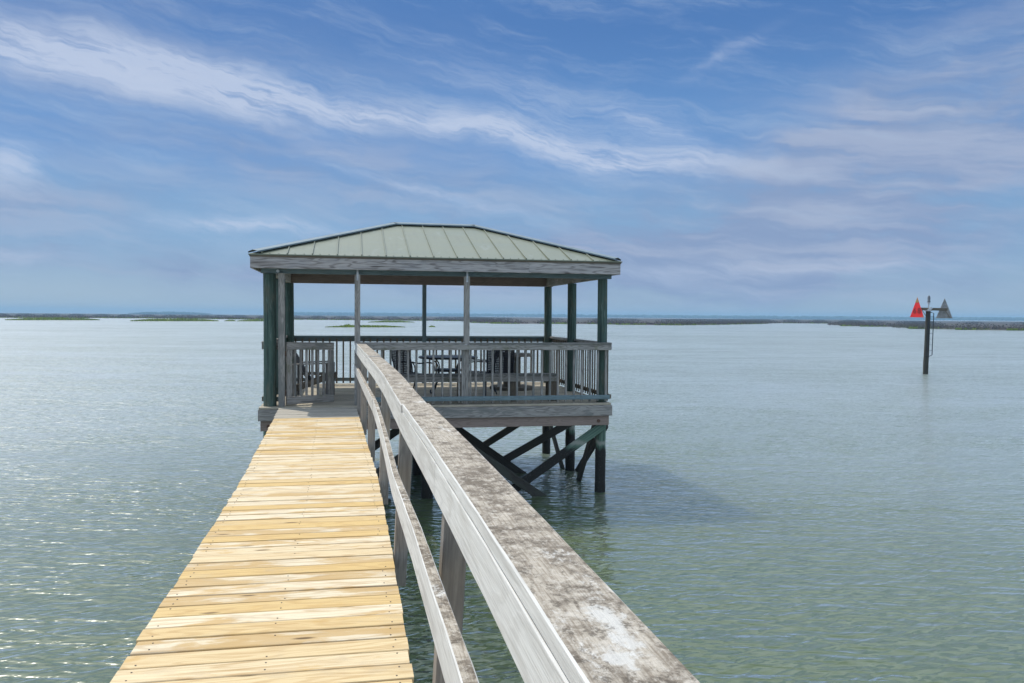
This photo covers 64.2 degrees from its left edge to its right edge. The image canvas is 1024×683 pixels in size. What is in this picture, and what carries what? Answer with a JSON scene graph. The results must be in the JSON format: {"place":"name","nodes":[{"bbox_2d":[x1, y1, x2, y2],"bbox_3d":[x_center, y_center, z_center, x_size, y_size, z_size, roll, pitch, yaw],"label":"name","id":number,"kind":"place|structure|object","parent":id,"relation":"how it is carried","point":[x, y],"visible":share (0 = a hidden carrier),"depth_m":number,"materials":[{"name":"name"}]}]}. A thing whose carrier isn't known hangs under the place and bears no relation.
{"place":"outdoors","nodes":[
{"label":"outdoors","id":0,"kind":"place"},
{"bbox_2d":[5,317,99,319],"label":"grass island","id":1,"kind":"structure","parent":0,"point":[56,318],"depth_m":330.60,"materials":[{"name":"green plant"}]},
{"bbox_2d":[130,318,218,320],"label":"grass island","id":2,"kind":"structure","parent":0,"point":[170,319],"depth_m":327.04,"materials":[{"name":"green plant"}]},
{"bbox_2d":[238,319,262,320],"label":"grass island","id":3,"kind":"structure","parent":0,"point":[251,320],"depth_m":350.37,"materials":[{"name":"green plant"}]},
{"bbox_2d":[327,324,401,326],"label":"grass island","id":4,"kind":"structure","parent":0,"point":[348,325],"depth_m":205.09,"materials":[{"name":"green plant"}]},
{"bbox_2d":[372,321,410,321],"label":"grass island","id":5,"kind":"structure","parent":0,"point":[391,321],"depth_m":350.30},
{"bbox_2d":[0,313,1023,682],"bbox_3d":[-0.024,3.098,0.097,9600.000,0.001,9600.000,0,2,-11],"label":"water","id":6,"kind":"structure","parent":0,"point":[802,503],"depth_m":14.62,"materials":[{"name":"liquid"}]},
{"bbox_2d":[128,311,209,313],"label":"woodland","id":7,"kind":"object","parent":6,"relation":"on","point":[168,312],"visible":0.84,"depth_m":2933.90,"materials":[{"name":"green plant"}]},
{"bbox_2d":[110,342,699,682],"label":"boardwalk","id":8,"kind":"structure","parent":6,"relation":"in","point":[295,570],"depth_m":3.73,"materials":[{"name":"brown wood"}]},
{"bbox_2d":[248,222,621,500],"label":"pavilion","id":9,"kind":"structure","parent":6,"relation":"in","point":[466,256],"depth_m":14.04,"materials":[{"name":"wood"}]},
{"bbox_2d":[285,350,336,396],"bbox_3d":[-3.682,0.512,14.946,0.865,0.984,0.770,0,2,-5],"label":"lounge chair","id":10,"kind":"object","parent":9,"relation":"on","point":[309,376],"visible":0.49,"depth_m":14.70,"materials":[{"name":"grey wood"}]},
{"bbox_2d":[392,350,434,395],"bbox_3d":[-1.855,0.534,15.119,0.604,0.969,0.686,2,2,41],"label":"patio chair","id":11,"kind":"object","parent":9,"relation":"on","point":[403,359],"visible":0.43,"depth_m":14.92,"materials":[{"name":"black"}]},
{"bbox_2d":[418,355,477,393],"bbox_3d":[-1.241,0.637,15.834,1.150,0.700,1.150,0,2,-11],"label":"patio table","id":12,"kind":"object","parent":9,"relation":"on","point":[446,357],"visible":0.47,"depth_m":15.64,"materials":[{"name":"black metal"}]},
{"bbox_2d":[401,373,556,401],"bbox_3d":[-0.598,0.808,14.340,2.830,0.479,0.310,0,2,-11],"label":"bench","id":13,"kind":"object","parent":9,"relation":"on","point":[446,377],"visible":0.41,"depth_m":14.28,"materials":[{"name":"grey wood"}]},
{"bbox_2d":[472,351,498,393],"bbox_3d":[-0.576,0.523,15.823,0.686,0.969,0.604,0,2,-5],"label":"patio chair","id":14,"kind":"object","parent":9,"relation":"on","point":[478,360],"visible":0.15,"depth_m":15.97,"materials":[{"name":"black metal"}]},
{"bbox_2d":[485,350,514,395],"bbox_3d":[-0.242,0.535,15.495,0.604,0.969,0.686,0,2,-5],"label":"patio chair","id":15,"kind":"object","parent":9,"relation":"on","point":[496,360],"visible":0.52,"depth_m":15.24,"materials":[{"name":"black"}]},
{"bbox_2d":[490,352,531,390],"bbox_3d":[-0.001,0.610,16.789,0.910,0.735,0.910,0,2,-11],"label":"chair","id":16,"kind":"object","parent":9,"relation":"on","point":[505,385],"visible":0.48,"depth_m":16.64,"materials":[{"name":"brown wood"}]},
{"bbox_2d":[1,313,1022,329],"bbox_3d":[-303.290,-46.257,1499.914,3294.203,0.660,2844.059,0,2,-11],"label":"marsh","id":17,"kind":"structure","parent":6,"relation":"in","point":[529,320],"depth_m":930.17,"materials":[{"name":"green plant"}]},
{"bbox_2d":[0,313,1023,330],"bbox_3d":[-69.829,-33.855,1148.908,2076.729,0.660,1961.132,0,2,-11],"label":"marsh reeds","id":18,"kind":"object","parent":17,"relation":"on","point":[912,324],"visible":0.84,"depth_m":498.79,"materials":[{"name":"green plant"}]},
{"bbox_2d":[294,312,1023,320],"bbox_3d":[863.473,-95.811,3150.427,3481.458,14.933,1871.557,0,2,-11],"label":"woodland","id":19,"kind":"object","parent":6,"relation":"on","point":[693,316],"visible":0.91,"depth_m":3481.07,"materials":[{"name":"green plant"}]},
{"bbox_2d":[910,296,951,373],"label":"channel marker","id":20,"kind":"object","parent":6,"relation":"in","point":[943,310],"visible":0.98,"depth_m":46.02,"materials":[{"name":"brown wood"}]},
{"bbox_2d":[0,0,1023,317],"label":"sky","id":21,"kind":"structure","parent":0,"point":[858,158],"materials":[{"name":"blue"}]}
]}

